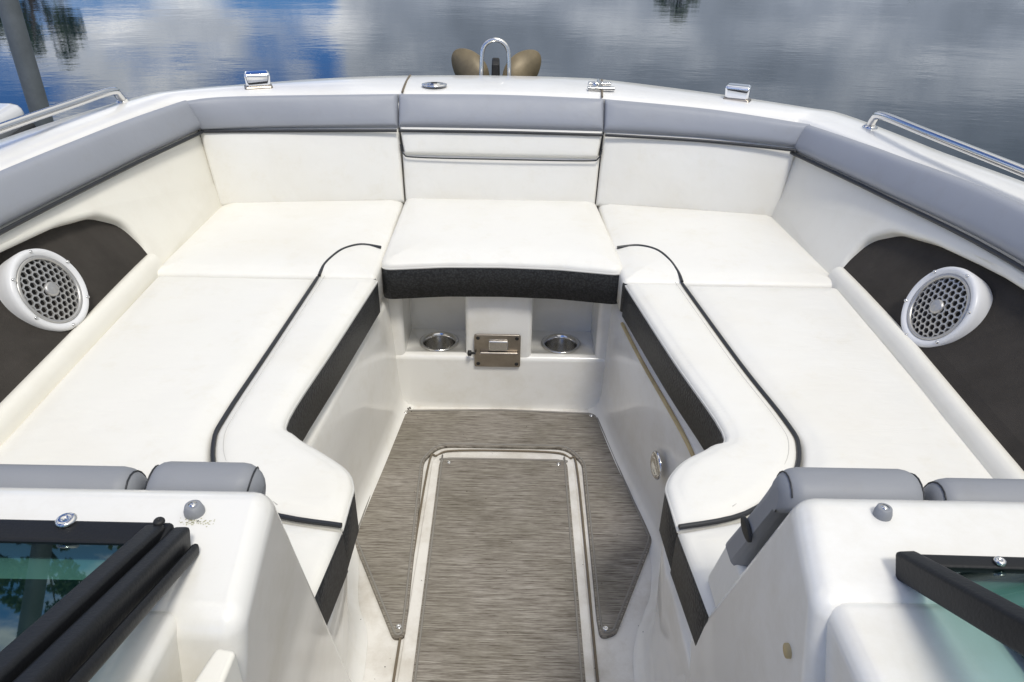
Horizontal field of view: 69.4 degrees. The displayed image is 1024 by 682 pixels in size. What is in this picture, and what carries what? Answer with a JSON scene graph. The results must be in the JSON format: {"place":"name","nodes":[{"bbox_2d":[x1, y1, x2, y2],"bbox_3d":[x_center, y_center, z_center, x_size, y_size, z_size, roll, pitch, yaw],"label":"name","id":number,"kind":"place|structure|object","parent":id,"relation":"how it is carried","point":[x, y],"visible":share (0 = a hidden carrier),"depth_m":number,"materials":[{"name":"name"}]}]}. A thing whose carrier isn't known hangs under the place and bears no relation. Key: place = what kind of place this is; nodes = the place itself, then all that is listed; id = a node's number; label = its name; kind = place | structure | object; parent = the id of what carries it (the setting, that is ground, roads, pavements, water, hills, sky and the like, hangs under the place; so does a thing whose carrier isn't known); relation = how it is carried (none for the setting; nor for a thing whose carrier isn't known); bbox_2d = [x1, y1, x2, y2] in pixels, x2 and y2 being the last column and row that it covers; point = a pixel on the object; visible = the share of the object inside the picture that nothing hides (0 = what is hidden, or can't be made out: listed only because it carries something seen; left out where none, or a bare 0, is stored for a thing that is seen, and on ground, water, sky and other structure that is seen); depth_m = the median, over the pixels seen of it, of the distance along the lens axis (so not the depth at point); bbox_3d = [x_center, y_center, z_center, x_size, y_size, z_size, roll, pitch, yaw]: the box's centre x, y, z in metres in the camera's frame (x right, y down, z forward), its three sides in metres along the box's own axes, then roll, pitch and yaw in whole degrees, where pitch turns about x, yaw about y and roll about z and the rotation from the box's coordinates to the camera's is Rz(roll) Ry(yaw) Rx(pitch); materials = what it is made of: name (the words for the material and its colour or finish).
{"place":"outdoors","nodes":[
{"label":"outdoors","id":0,"kind":"place"},
{"bbox_2d":[0,0,1023,181],"bbox_3d":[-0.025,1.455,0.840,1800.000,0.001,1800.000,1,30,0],"label":"water","id":1,"kind":"structure","parent":0,"point":[953,68],"depth_m":10.78,"materials":[{"name":"blue liquid"}]},
{"bbox_2d":[0,103,35,139],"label":"moored boat","id":2,"kind":"object","parent":1,"relation":"on","point":[8,111],"visible":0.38,"depth_m":3.39,"materials":[{"name":"white paint"}]},
{"bbox_2d":[0,0,53,126],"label":"dock piling","id":3,"kind":"object","parent":1,"relation":"in","point":[20,45],"visible":0.31,"depth_m":4.17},
{"bbox_2d":[0,74,1023,681],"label":"bowrider boat","id":4,"kind":"object","parent":1,"relation":"on","point":[604,374],"visible":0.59,"depth_m":2.18,"materials":[{"name":"white paint"}]},
{"bbox_2d":[0,87,129,133],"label":"handrail","id":5,"kind":"object","parent":4,"relation":"on","point":[30,117],"visible":0.94,"depth_m":2.00,"materials":[{"name":"silver metal"}]},
{"bbox_2d":[0,100,221,445],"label":"side coaming","id":6,"kind":"object","parent":4,"relation":"attached to","point":[117,215],"visible":0.94,"depth_m":1.91,"materials":[{"name":"white leather"}]},
{"bbox_2d":[0,249,89,330],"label":"speaker","id":7,"kind":"object","parent":6,"relation":"attached to","point":[30,279],"visible":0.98,"depth_m":1.66},
{"bbox_2d":[0,487,350,681],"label":"console","id":8,"kind":"object","parent":4,"relation":"on","point":[236,602],"visible":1,"depth_m":0.70,"materials":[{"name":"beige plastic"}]},
{"bbox_2d":[0,512,198,681],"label":"windshield","id":9,"kind":"object","parent":8,"relation":"on","point":[79,600],"visible":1,"depth_m":0.56,"materials":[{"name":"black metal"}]},
{"bbox_2d":[0,461,265,494],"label":"lounge backrest","id":10,"kind":"object","parent":8,"relation":"attached to","point":[209,476],"visible":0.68,"depth_m":0.78,"materials":[{"name":"grey leather"}]},
{"bbox_2d":[244,70,272,89],"bbox_3d":[-0.861,-0.881,2.502,0.093,0.061,0.057,-9,32,-17],"label":"pop up cleat","id":11,"kind":"object","parent":4,"relation":"on","point":[258,79],"visible":0.97,"depth_m":2.48,"materials":[{"name":"silver metal"}]},
{"bbox_2d":[422,82,446,86],"bbox_3d":[-0.270,-0.892,2.565,0.087,0.010,0.076,1,30,0],"label":"deck filler cap","id":12,"kind":"object","parent":4,"relation":"on","point":[433,84],"visible":1,"depth_m":2.55,"materials":[{"name":"silver metal"}]},
{"bbox_2d":[420,331,458,350],"bbox_3d":[-0.236,0.031,2.408,0.126,0.077,0.126,1,30,0],"label":"cup holder","id":13,"kind":"object","parent":4,"relation":"on","point":[439,341],"visible":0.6,"depth_m":2.43,"materials":[{"name":"silver metal"}]},
{"bbox_2d":[467,334,520,366],"bbox_3d":[-0.056,0.034,2.295,0.165,0.116,0.022,1,30,0],"label":"table latch plate","id":14,"kind":"object","parent":4,"relation":"attached to","point":[497,350],"visible":1,"depth_m":2.29,"materials":[{"name":"silver metal"}]},
{"bbox_2d":[479,37,510,75],"bbox_3d":[-0.067,-1.032,2.904,0.190,0.283,0.140,1,30,0],"label":"boarding ladder loop","id":15,"kind":"object","parent":4,"relation":"attached to","point":[486,43],"visible":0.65,"depth_m":2.90,"materials":[{"name":"silver metal"}]},
{"bbox_2d":[392,449,598,681],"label":"floor hatch","id":16,"kind":"object","parent":4,"relation":"on","point":[477,544],"visible":1,"depth_m":1.79,"materials":[{"name":"grey carpet"}]},
{"bbox_2d":[451,48,540,75],"bbox_3d":[-0.066,-1.083,3.038,0.372,0.202,0.142,1,30,0],"label":"anchor","id":17,"kind":"object","parent":4,"relation":"on","point":[464,61],"visible":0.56,"depth_m":3.03,"materials":[{"name":"brown metal"}]},
{"bbox_2d":[0,198,992,645],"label":"bow lounge seat","id":18,"kind":"object","parent":4,"relation":"on","point":[236,332],"visible":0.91,"depth_m":1.70,"materials":[{"name":"white leather"}]},
{"bbox_2d":[187,94,809,216],"bbox_3d":[-0.041,-0.583,2.436,2.039,0.373,0.362,1,30,0],"label":"bow backrest","id":19,"kind":"object","parent":4,"relation":"attached to","point":[355,147],"visible":0.9,"depth_m":2.48,"materials":[{"name":"white leather"}]},
{"bbox_2d":[355,409,651,639],"bbox_3d":[-0.023,0.443,2.019,0.771,0.013,0.881,1,30,0],"label":"floor mat","id":20,"kind":"object","parent":4,"relation":"on","point":[620,540],"visible":0.95,"depth_m":2.03,"materials":[{"name":"grey carpet"}]},
{"bbox_2d":[541,333,579,353],"bbox_3d":[0.157,0.038,2.408,0.126,0.077,0.126,1,30,0],"label":"cup holder","id":21,"kind":"object","parent":4,"relation":"on","point":[561,343],"visible":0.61,"depth_m":2.43,"materials":[{"name":"silver metal"}]},
{"bbox_2d":[587,79,614,90],"bbox_3d":[0.308,-0.899,2.590,0.095,0.022,0.110,1,30,0],"label":"hinge latch","id":22,"kind":"object","parent":4,"relation":"on","point":[598,86],"visible":1,"depth_m":2.56,"materials":[{"name":"silver metal"}]},
{"bbox_2d":[650,450,661,479],"bbox_3d":[0.357,0.308,1.837,0.010,0.072,0.072,-2,30,-6],"label":"courtesy light","id":23,"kind":"object","parent":4,"relation":"attached to","point":[656,465],"visible":1,"depth_m":1.83,"materials":[{"name":"silver metal"}]},
{"bbox_2d":[723,83,750,101],"bbox_3d":[0.775,-0.849,2.539,0.093,0.061,0.057,14,32,21],"label":"pop up cleat","id":24,"kind":"object","parent":4,"relation":"on","point":[737,92],"visible":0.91,"depth_m":2.52,"materials":[{"name":"silver metal"}]},
{"bbox_2d":[663,498,1023,681],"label":"console","id":25,"kind":"object","parent":4,"relation":"on","point":[818,591],"visible":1,"depth_m":0.68,"materials":[{"name":"white plastic"}]},
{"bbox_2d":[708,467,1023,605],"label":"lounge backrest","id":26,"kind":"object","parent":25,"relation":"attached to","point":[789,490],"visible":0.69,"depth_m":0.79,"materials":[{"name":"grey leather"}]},
{"bbox_2d":[896,551,1023,656],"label":"windshield","id":27,"kind":"object","parent":25,"relation":"on","point":[984,594],"visible":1,"depth_m":0.59,"materials":[{"name":"black metal"}]},
{"bbox_2d":[772,125,1023,478],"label":"side coaming","id":28,"kind":"object","parent":4,"relation":"attached to","point":[877,234],"visible":0.91,"depth_m":1.79,"materials":[{"name":"white leather"}]},
{"bbox_2d":[901,267,992,347],"bbox_3d":[0.983,-0.069,1.681,0.132,0.196,0.197,1,30,0],"label":"speaker","id":29,"kind":"object","parent":28,"relation":"attached to","point":[963,296],"visible":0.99,"depth_m":1.66},
{"bbox_2d":[862,111,1023,176],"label":"handrail","id":30,"kind":"object","parent":4,"relation":"on","point":[1011,166],"visible":0.98,"depth_m":1.89,"materials":[{"name":"silver metal"}]}
]}

